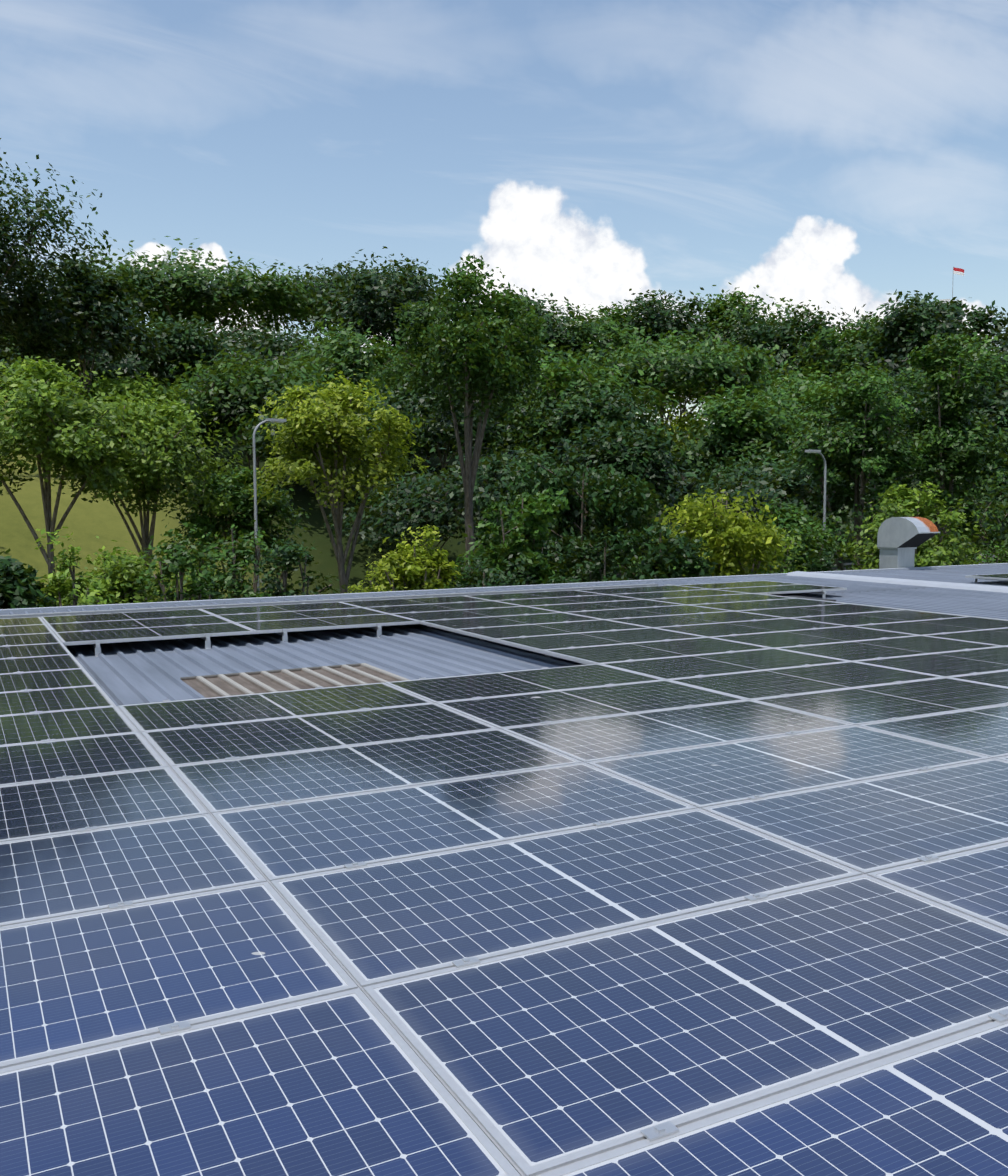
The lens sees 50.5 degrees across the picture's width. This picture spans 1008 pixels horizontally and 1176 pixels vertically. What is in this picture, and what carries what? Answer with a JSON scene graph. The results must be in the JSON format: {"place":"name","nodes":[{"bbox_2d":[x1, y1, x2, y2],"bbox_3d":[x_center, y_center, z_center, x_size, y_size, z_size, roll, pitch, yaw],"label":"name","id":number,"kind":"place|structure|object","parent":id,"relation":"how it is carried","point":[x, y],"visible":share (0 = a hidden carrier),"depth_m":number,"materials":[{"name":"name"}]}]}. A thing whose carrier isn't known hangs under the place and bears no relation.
{"place":"outdoors","nodes":[
{"label":"outdoors","id":0,"kind":"place"},
{"bbox_2d":[0,565,1007,706],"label":"roof sheeting","id":1,"kind":"object","parent":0,"point":[135,672],"visible":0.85,"depth_m":11.89,"materials":[{"name":"grey metal"}]},
{"bbox_2d":[0,668,97,692],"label":"solar panel","id":2,"kind":"object","parent":1,"relation":"on","point":[38,680],"visible":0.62,"depth_m":8.83,"materials":[{"name":"glass"}]},
{"bbox_2d":[0,685,115,715],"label":"solar panel","id":3,"kind":"object","parent":1,"relation":"on","point":[50,700],"visible":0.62,"depth_m":7.91,"materials":[{"name":"blue glass"}]},
{"bbox_2d":[0,706,137,745],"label":"solar panel","id":4,"kind":"object","parent":1,"relation":"on","point":[59,725],"visible":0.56,"depth_m":7.00,"materials":[{"name":"blue glass"}]},
{"bbox_2d":[47,615,232,632],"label":"solar panel","id":5,"kind":"object","parent":1,"relation":"on","point":[126,624],"visible":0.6,"depth_m":13.09,"materials":[{"name":"blue glass"}]},
{"bbox_2d":[54,623,254,645],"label":"solar panel","id":6,"kind":"object","parent":1,"relation":"on","point":[136,634],"visible":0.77,"depth_m":12.08,"materials":[{"name":"blue glass"}]},
{"bbox_2d":[118,682,433,732],"bbox_3d":[-1.639,0.854,7.694,2.039,0.035,1.018,-3,5,-27],"label":"solar panel","id":7,"kind":"object","parent":1,"relation":"on","point":[154,716],"visible":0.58,"depth_m":7.64,"materials":[{"name":"blue glass"}]},
{"bbox_2d":[180,663,408,697],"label":"skylight panel","id":8,"kind":"object","parent":1,"relation":"in","point":[222,685],"visible":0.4,"depth_m":9.73,"materials":[{"name":"beige plastic"}]},
{"bbox_2d":[140,703,497,767],"bbox_3d":[-1.168,0.921,6.792,2.039,0.035,1.018,-3,5,-27],"label":"solar panel","id":9,"kind":"object","parent":1,"relation":"on","point":[194,745],"visible":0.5,"depth_m":6.73,"materials":[{"name":"blue glass"}]},
{"bbox_2d":[234,614,418,633],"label":"solar panel","id":10,"kind":"object","parent":1,"relation":"on","point":[293,625],"visible":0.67,"depth_m":13.01,"materials":[{"name":"blue glass"}]},
{"bbox_2d":[170,729,581,814],"bbox_3d":[-0.697,0.988,5.890,2.039,0.035,1.018,-3,5,-27],"label":"solar panel","id":11,"kind":"object","parent":1,"relation":"on","point":[234,784],"visible":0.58,"depth_m":5.82,"materials":[{"name":"blue glass"}]},
{"bbox_2d":[211,762,696,882],"bbox_3d":[-0.226,1.056,4.988,2.039,0.035,1.018,-3,5,-27],"label":"solar panel","id":12,"kind":"object","parent":1,"relation":"on","point":[290,840],"visible":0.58,"depth_m":4.90,"materials":[{"name":"blue glass"}]},
{"bbox_2d":[385,664,663,702],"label":"solar panel","id":13,"kind":"object","parent":1,"relation":"on","point":[457,688],"visible":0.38,"depth_m":8.59,"materials":[{"name":"blue glass"}]},
{"bbox_2d":[269,808,862,988],"bbox_3d":[0.245,1.123,4.085,2.039,0.035,1.018,-3,5,-27],"label":"solar panel","id":14,"kind":"object","parent":1,"relation":"on","point":[377,923],"visible":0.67,"depth_m":3.97,"materials":[{"name":"blue glass"}]},
{"bbox_2d":[436,680,747,728],"bbox_3d":[0.642,0.836,7.731,2.039,0.035,1.018,-3,5,-27],"label":"solar panel","id":15,"kind":"object","parent":1,"relation":"on","point":[500,712],"visible":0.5,"depth_m":7.68,"materials":[{"name":"blue glass"}]},
{"bbox_2d":[787,571,1007,592],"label":"roof ridge cap","id":16,"kind":"object","parent":1,"relation":"on","point":[989,588],"visible":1,"depth_m":20.33,"materials":[{"name":"metal"}]},
{"bbox_2d":[877,517,939,568],"bbox_3d":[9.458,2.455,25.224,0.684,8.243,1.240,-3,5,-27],"label":"roof vent","id":17,"kind":"object","parent":1,"relation":"on","point":[900,540],"visible":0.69,"depth_m":24.90,"materials":[{"name":"silver"}]},
{"bbox_2d":[0,371,1007,603],"bbox_3d":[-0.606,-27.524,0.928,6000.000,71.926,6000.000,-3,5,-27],"label":"ground","id":18,"kind":"structure","parent":0,"point":[86,523],"depth_m":55.48,"materials":[{"name":"green plant"}]},
{"bbox_2d":[0,548,56,608],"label":"bush","id":19,"kind":"object","parent":18,"relation":"on","point":[16,591],"visible":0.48,"depth_m":22.25,"materials":[{"name":"green plant"}]},
{"bbox_2d":[0,138,118,364],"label":"tree","id":20,"kind":"object","parent":18,"relation":"on","point":[9,259],"visible":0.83,"depth_m":58.71,"materials":[{"name":"green plant"}]},
{"bbox_2d":[26,526,131,607],"bbox_3d":[-9.126,2.848,22.898,2.434,8.340,2.351,1,5,11],"label":"shrub","id":21,"kind":"object","parent":18,"relation":"on","point":[97,590],"visible":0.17,"depth_m":22.52,"materials":[{"name":"green plant"}]},
{"bbox_2d":[0,248,169,476],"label":"tree","id":22,"kind":"object","parent":18,"relation":"on","point":[130,336],"visible":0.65,"depth_m":64.96,"materials":[{"name":"green plant"}]},
{"bbox_2d":[0,356,175,601],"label":"tree","id":23,"kind":"object","parent":18,"relation":"on","point":[43,405],"visible":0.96,"depth_m":29.14,"materials":[{"name":"green plant"}]},
{"bbox_2d":[0,309,191,392],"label":"tree","id":24,"kind":"object","parent":18,"relation":"on","point":[114,366],"visible":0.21,"depth_m":80.81,"materials":[{"name":"green plant"}]},
{"bbox_2d":[39,536,226,606],"bbox_3d":[-9.221,2.460,25.585,4.472,7.459,4.482,3,6,38],"label":"bush","id":25,"kind":"object","parent":18,"relation":"on","point":[113,559],"visible":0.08,"depth_m":24.57,"materials":[{"name":"green plant"}]},
{"bbox_2d":[20,391,248,599],"bbox_3d":[-11.258,-1.560,33.065,6.117,8.904,6.760,1,5,19],"label":"tree","id":26,"kind":"object","parent":18,"relation":"on","point":[165,424],"visible":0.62,"depth_m":32.33,"materials":[{"name":"green plant"}]},
{"bbox_2d":[72,370,212,432],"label":"tree","id":27,"kind":"object","parent":18,"relation":"on","point":[121,388],"visible":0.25,"depth_m":66.54,"materials":[{"name":"green plant"}]},
{"bbox_2d":[66,309,245,391],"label":"tree","id":28,"kind":"object","parent":18,"relation":"on","point":[188,342],"visible":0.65,"depth_m":82.23,"materials":[{"name":"green plant"}]},
{"bbox_2d":[136,522,229,601],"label":"shrub","id":29,"kind":"object","parent":18,"relation":"on","point":[177,557],"visible":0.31,"depth_m":22.60,"materials":[{"name":"green plant"}]},
{"bbox_2d":[49,236,347,339],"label":"tree","id":30,"kind":"object","parent":18,"relation":"on","point":[188,290],"visible":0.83,"depth_m":93.86,"materials":[{"name":"green plant"}]},
{"bbox_2d":[183,519,277,599],"bbox_3d":[-6.239,2.639,25.036,3.026,8.512,3.736,1,5,13],"label":"shrub","id":31,"kind":"object","parent":18,"relation":"on","point":[242,554],"visible":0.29,"depth_m":24.51,"materials":[{"name":"green plant"}]},
{"bbox_2d":[164,466,311,597],"bbox_3d":[-9.044,-0.812,35.846,4.872,6.592,5.009,2,5,29],"label":"tree","id":32,"kind":"object","parent":18,"relation":"on","point":[242,504],"visible":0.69,"depth_m":35.11,"materials":[{"name":"green plant"}]},
{"bbox_2d":[179,362,314,473],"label":"tree","id":33,"kind":"object","parent":18,"relation":"on","point":[217,425],"visible":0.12,"depth_m":70.59,"materials":[{"name":"green plant"}]},
{"bbox_2d":[154,344,341,470],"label":"tree","id":34,"kind":"object","parent":18,"relation":"on","point":[249,383],"visible":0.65,"depth_m":67.92,"materials":[{"name":"green plant"}]},
{"bbox_2d":[233,535,353,597],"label":"shrub","id":35,"kind":"object","parent":18,"relation":"on","point":[295,555],"visible":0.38,"depth_m":24.60,"materials":[{"name":"green plant"}]},
{"bbox_2d":[241,368,428,593],"bbox_3d":[-5.517,-1.464,33.720,5.433,10.821,6.041,1,5,20],"label":"tree","id":36,"kind":"object","parent":18,"relation":"on","point":[316,430],"visible":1,"depth_m":32.76,"materials":[{"name":"green plant"}]},
{"bbox_2d":[250,314,427,473],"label":"tree","id":37,"kind":"object","parent":18,"relation":"on","point":[349,358],"visible":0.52,"depth_m":80.62,"materials":[{"name":"green plant"}]},
{"bbox_2d":[240,249,452,340],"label":"tree","id":38,"kind":"object","parent":18,"relation":"on","point":[338,281],"visible":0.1,"depth_m":101.08,"materials":[{"name":"green plant"}]},
{"bbox_2d":[301,246,458,456],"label":"tree","id":39,"kind":"object","parent":18,"relation":"on","point":[394,290],"visible":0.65,"depth_m":92.09,"materials":[{"name":"green plant"}]},
{"bbox_2d":[348,537,456,592],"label":"shrub","id":40,"kind":"object","parent":18,"relation":"on","point":[397,559],"visible":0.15,"depth_m":26.39,"materials":[{"name":"green plant"}]},
{"bbox_2d":[323,460,490,576],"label":"tree","id":41,"kind":"object","parent":18,"relation":"on","point":[387,522],"visible":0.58,"depth_m":55.05,"materials":[{"name":"green plant"}]},
{"bbox_2d":[366,524,461,591],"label":"shrub","id":42,"kind":"object","parent":18,"relation":"on","point":[413,571],"visible":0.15,"depth_m":26.76,"materials":[{"name":"green plant"}]},
{"bbox_2d":[369,367,528,479],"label":"tree","id":43,"kind":"object","parent":18,"relation":"on","point":[423,406],"visible":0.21,"depth_m":65.98,"materials":[{"name":"green plant"}]},
{"bbox_2d":[365,253,556,569],"bbox_3d":[-1.062,-4.554,38.704,6.474,14.842,6.816,2,5,23],"label":"tree","id":44,"kind":"object","parent":18,"relation":"on","point":[494,355],"visible":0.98,"depth_m":37.65,"materials":[{"name":"green plant"}]},
{"bbox_2d":[369,437,641,546],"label":"tree","id":45,"kind":"object","parent":18,"relation":"on","point":[487,491],"visible":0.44,"depth_m":50.02,"materials":[{"name":"green plant"}]},
{"bbox_2d":[452,487,578,587],"bbox_3d":[0.275,1.933,29.338,3.665,9.348,3.441,2,5,31],"label":"bush","id":46,"kind":"object","parent":18,"relation":"on","point":[529,520],"visible":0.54,"depth_m":28.58,"materials":[{"name":"green plant"}]},
{"bbox_2d":[484,287,609,382],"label":"tree","id":47,"kind":"object","parent":18,"relation":"on","point":[551,326],"visible":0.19,"depth_m":112.89,"materials":[{"name":"green plant"}]},
{"bbox_2d":[472,343,678,464],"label":"tree","id":48,"kind":"object","parent":18,"relation":"on","point":[572,377],"visible":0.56,"depth_m":67.56,"materials":[{"name":"green plant"}]},
{"bbox_2d":[485,455,667,582],"bbox_3d":[2.663,0.904,33.191,7.268,9.997,7.104,0,5,9],"label":"tree","id":49,"kind":"object","parent":18,"relation":"on","point":[614,502],"visible":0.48,"depth_m":31.54,"materials":[{"name":"green plant"}]},
{"bbox_2d":[543,301,658,395],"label":"tree","id":50,"kind":"object","parent":18,"relation":"on","point":[612,338],"visible":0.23,"depth_m":116.52,"materials":[{"name":"green plant"}]},
{"bbox_2d":[504,381,698,497],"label":"tree","id":51,"kind":"object","parent":18,"relation":"on","point":[595,415],"visible":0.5,"depth_m":63.32,"materials":[{"name":"green plant"}]},
{"bbox_2d":[552,525,652,582],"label":"shrub","id":52,"kind":"object","parent":18,"relation":"on","point":[603,561],"visible":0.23,"depth_m":28.47,"materials":[{"name":"green plant"}]},
{"bbox_2d":[556,413,693,527],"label":"tree","id":53,"kind":"object","parent":18,"relation":"on","point":[622,452],"visible":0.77,"depth_m":49.51,"materials":[{"name":"green plant"}]},
{"bbox_2d":[585,521,717,581],"bbox_3d":[3.946,2.522,28.180,3.851,8.570,4.098,-2,5,-15],"label":"bush","id":54,"kind":"object","parent":18,"relation":"on","point":[686,549],"visible":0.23,"depth_m":27.34,"materials":[{"name":"green plant"}]},
{"bbox_2d":[584,287,728,427],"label":"tree","id":55,"kind":"object","parent":18,"relation":"on","point":[659,314],"visible":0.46,"depth_m":120.92,"materials":[{"name":"green plant"}]},
{"bbox_2d":[576,330,787,487],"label":"tree","id":56,"kind":"object","parent":18,"relation":"on","point":[692,375],"visible":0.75,"depth_m":79.80,"materials":[{"name":"green plant"}]},
{"bbox_2d":[649,483,794,575],"bbox_3d":[6.190,1.780,30.770,4.618,9.620,5.098,2,5,25],"label":"bush","id":57,"kind":"object","parent":18,"relation":"on","point":[730,543],"visible":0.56,"depth_m":29.42,"materials":[{"name":"green plant"}]},
{"bbox_2d":[656,282,822,389],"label":"tree","id":58,"kind":"object","parent":18,"relation":"on","point":[728,317],"visible":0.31,"depth_m":123.03,"materials":[{"name":"green plant"}]},
{"bbox_2d":[653,378,829,506],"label":"tree","id":59,"kind":"object","parent":18,"relation":"on","point":[732,415],"visible":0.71,"depth_m":63.69,"materials":[{"name":"green plant"}]},
{"bbox_2d":[651,443,868,530],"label":"tree","id":60,"kind":"object","parent":18,"relation":"on","point":[735,470],"visible":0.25,"depth_m":58.99,"materials":[{"name":"green plant"}]},
{"bbox_2d":[699,369,841,561],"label":"tree","id":61,"kind":"object","parent":18,"relation":"on","point":[789,389],"visible":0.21,"depth_m":73.56,"materials":[{"name":"green plant"}]},
{"bbox_2d":[653,450,892,542],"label":"tree","id":62,"kind":"object","parent":18,"relation":"on","point":[775,488],"visible":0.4,"depth_m":50.55,"materials":[{"name":"green plant"}]},
{"bbox_2d":[703,301,864,396],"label":"tree","id":63,"kind":"object","parent":18,"relation":"on","point":[784,333],"visible":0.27,"depth_m":115.47,"materials":[{"name":"green plant"}]},
{"bbox_2d":[748,498,852,574],"bbox_3d":[8.948,1.717,34.094,4.029,9.176,4.176,-2,5,-17],"label":"bush","id":64,"kind":"object","parent":18,"relation":"on","point":[787,517],"visible":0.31,"depth_m":33.22,"materials":[{"name":"green plant"}]},
{"bbox_2d":[773,311,907,481],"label":"tree","id":65,"kind":"object","parent":18,"relation":"on","point":[828,341],"visible":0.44,"depth_m":108.57,"materials":[{"name":"green plant"}]},
{"bbox_2d":[771,351,950,570],"bbox_3d":[12.756,-1.372,38.916,6.312,14.288,6.680,-2,5,-19],"label":"tree","id":66,"kind":"object","parent":18,"relation":"on","point":[853,439],"visible":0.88,"depth_m":37.86,"materials":[{"name":"green plant"}]},
{"bbox_2d":[828,481,994,569],"bbox_3d":[12.928,1.461,33.863,5.443,9.675,4.573,-1,5,-13],"label":"bush","id":67,"kind":"object","parent":18,"relation":"on","point":[905,502],"visible":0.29,"depth_m":33.10,"materials":[{"name":"green plant"}]},
{"bbox_2d":[822,289,1006,491],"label":"tree","id":68,"kind":"object","parent":18,"relation":"on","point":[918,317],"visible":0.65,"depth_m":99.67,"materials":[{"name":"green plant"}]},
{"bbox_2d":[877,328,1007,559],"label":"tree","id":69,"kind":"object","parent":18,"relation":"on","point":[953,448],"visible":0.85,"depth_m":38.59,"materials":[{"name":"green plant"}]},
{"bbox_2d":[888,342,1007,559],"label":"tree","id":70,"kind":"object","parent":18,"relation":"on","point":[989,405],"visible":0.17,"depth_m":61.33,"materials":[{"name":"green plant"}]},
{"bbox_2d":[927,457,1007,564],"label":"bush","id":71,"kind":"object","parent":18,"relation":"on","point":[1001,506],"visible":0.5,"depth_m":51.08,"materials":[{"name":"green plant"}]},
{"bbox_2d":[0,581,1007,1141],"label":"panel clamps","id":72,"kind":"object","parent":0,"point":[658,1131],"visible":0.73,"depth_m":4.25,"materials":[{"name":"metal"}]},
{"bbox_2d":[0,0,1007,425],"label":"sky","id":73,"kind":"structure","parent":0,"point":[846,154],"materials":[{"name":"blue"}]},
{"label":"building walls","id":74,"kind":"object","parent":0,"visible":0},
{"bbox_2d":[0,563,1007,613],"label":"roof parapet","id":75,"kind":"structure","parent":74,"relation":"on","point":[133,605],"depth_m":18.90,"materials":[{"name":"metal"}]},
{"bbox_2d":[0,732,168,785],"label":"solar panel","id":76,"kind":"object","parent":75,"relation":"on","point":[53,760],"visible":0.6,"depth_m":6.08,"materials":[{"name":"blue glass"}]},
{"bbox_2d":[0,767,208,841],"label":"solar panel","id":77,"kind":"object","parent":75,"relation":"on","point":[44,808],"visible":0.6,"depth_m":5.16,"materials":[{"name":"blue glass"}]},
{"bbox_2d":[0,814,266,926],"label":"solar panel","id":78,"kind":"object","parent":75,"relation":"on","point":[53,876],"visible":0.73,"depth_m":4.23,"materials":[{"name":"blue glass"}]},
{"bbox_2d":[0,881,358,1068],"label":"solar panel","id":79,"kind":"object","parent":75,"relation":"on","point":[82,981],"visible":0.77,"depth_m":3.29,"materials":[{"name":"blue glass"}]},
{"bbox_2d":[0,988,520,1175],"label":"solar panel","id":80,"kind":"object","parent":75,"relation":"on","point":[346,1083],"visible":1,"depth_m":2.54,"materials":[{"name":"blue glass"}]},
{"bbox_2d":[0,584,1005,619],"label":"trim","id":81,"kind":"structure","parent":75,"relation":"on","point":[279,603],"depth_m":16.02,"materials":[{"name":"metal"}]},
{"bbox_2d":[419,612,603,631],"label":"solar panel","id":82,"kind":"object","parent":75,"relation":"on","point":[451,625],"visible":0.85,"depth_m":13.13,"materials":[{"name":"blue glass"}]},
{"bbox_2d":[454,620,650,641],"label":"solar panel","id":83,"kind":"object","parent":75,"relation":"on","point":[492,634],"visible":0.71,"depth_m":12.23,"materials":[{"name":"blue glass"}]},
{"bbox_2d":[495,628,704,653],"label":"solar panel","id":84,"kind":"object","parent":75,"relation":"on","point":[538,644],"visible":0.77,"depth_m":11.31,"materials":[{"name":"blue glass"}]},
{"bbox_2d":[542,637,769,664],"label":"solar panel","id":85,"kind":"object","parent":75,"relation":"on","point":[639,651],"visible":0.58,"depth_m":10.42,"materials":[{"name":"blue glass"}]},
{"bbox_2d":[501,700,852,762],"bbox_3d":[1.113,0.903,6.829,2.039,0.035,1.018,-3,5,-27],"label":"solar panel","id":86,"kind":"object","parent":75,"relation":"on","point":[600,738],"visible":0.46,"depth_m":6.77,"materials":[{"name":"blue glass"}]},
{"bbox_2d":[361,874,1007,1175],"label":"solar panel","id":87,"kind":"object","parent":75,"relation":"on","point":[541,1060],"visible":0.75,"depth_m":3.01,"materials":[{"name":"blue glass"}]},
{"bbox_2d":[605,611,783,627],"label":"solar panel","id":88,"kind":"object","parent":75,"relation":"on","point":[692,619],"visible":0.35,"depth_m":13.20,"materials":[{"name":"blue glass"}]},
{"bbox_2d":[599,648,849,679],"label":"solar panel","id":89,"kind":"object","parent":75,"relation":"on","point":[668,668],"visible":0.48,"depth_m":9.54,"materials":[{"name":"blue glass"}]},
{"bbox_2d":[654,618,845,636],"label":"solar panel","id":90,"kind":"object","parent":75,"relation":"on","point":[746,627],"visible":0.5,"depth_m":12.29,"materials":[{"name":"blue glass"}]},
{"bbox_2d":[538,1020,1007,1175],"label":"solar panel","id":91,"kind":"object","parent":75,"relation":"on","point":[938,1108],"visible":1,"depth_m":2.43,"materials":[{"name":"blue glass"}]},
{"bbox_2d":[586,725,991,808],"bbox_3d":[1.585,0.971,5.927,2.039,0.035,1.018,-3,5,-27],"label":"solar panel","id":92,"kind":"object","parent":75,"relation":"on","point":[700,777],"visible":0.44,"depth_m":5.85,"materials":[{"name":"blue glass"}]},
{"bbox_2d":[669,661,943,699],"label":"solar panel","id":93,"kind":"object","parent":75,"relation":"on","point":[751,685],"visible":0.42,"depth_m":8.62,"materials":[{"name":"blue glass"}]},
{"bbox_2d":[711,626,918,647],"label":"solar panel","id":94,"kind":"object","parent":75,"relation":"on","point":[781,639],"visible":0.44,"depth_m":11.38,"materials":[{"name":"blue glass"}]},
{"bbox_2d":[701,758,1007,874],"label":"solar panel","id":95,"kind":"object","parent":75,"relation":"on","point":[867,826],"visible":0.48,"depth_m":4.87,"materials":[{"name":"blue glass"}]},
{"bbox_2d":[752,677,1007,724],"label":"solar panel","id":96,"kind":"object","parent":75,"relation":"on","point":[871,704],"visible":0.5,"depth_m":7.70,"materials":[{"name":"blue glass"}]},
{"bbox_2d":[792,610,969,625],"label":"solar panel","id":97,"kind":"object","parent":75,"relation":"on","point":[865,618],"visible":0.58,"depth_m":13.23,"materials":[{"name":"blue glass"}]},
{"bbox_2d":[776,635,1000,660],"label":"solar panel","id":98,"kind":"object","parent":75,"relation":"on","point":[883,648],"visible":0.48,"depth_m":10.47,"materials":[{"name":"blue glass"}]},
{"bbox_2d":[853,646,1007,676],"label":"solar panel","id":99,"kind":"object","parent":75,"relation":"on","point":[964,662],"visible":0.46,"depth_m":9.51,"materials":[{"name":"blue glass"}]},
{"bbox_2d":[853,617,1007,634],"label":"solar panel","id":100,"kind":"object","parent":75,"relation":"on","point":[940,626],"visible":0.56,"depth_m":12.31,"materials":[{"name":"blue glass"}]},
{"bbox_2d":[857,704,1007,757],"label":"solar panel","id":101,"kind":"object","parent":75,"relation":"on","point":[982,731],"visible":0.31,"depth_m":6.71,"materials":[{"name":"blue glass"}]},
{"bbox_2d":[867,842,1007,930],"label":"solar panel","id":102,"kind":"object","parent":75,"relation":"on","point":[973,883],"visible":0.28,"depth_m":4.02,"materials":[{"name":"blue glass"}]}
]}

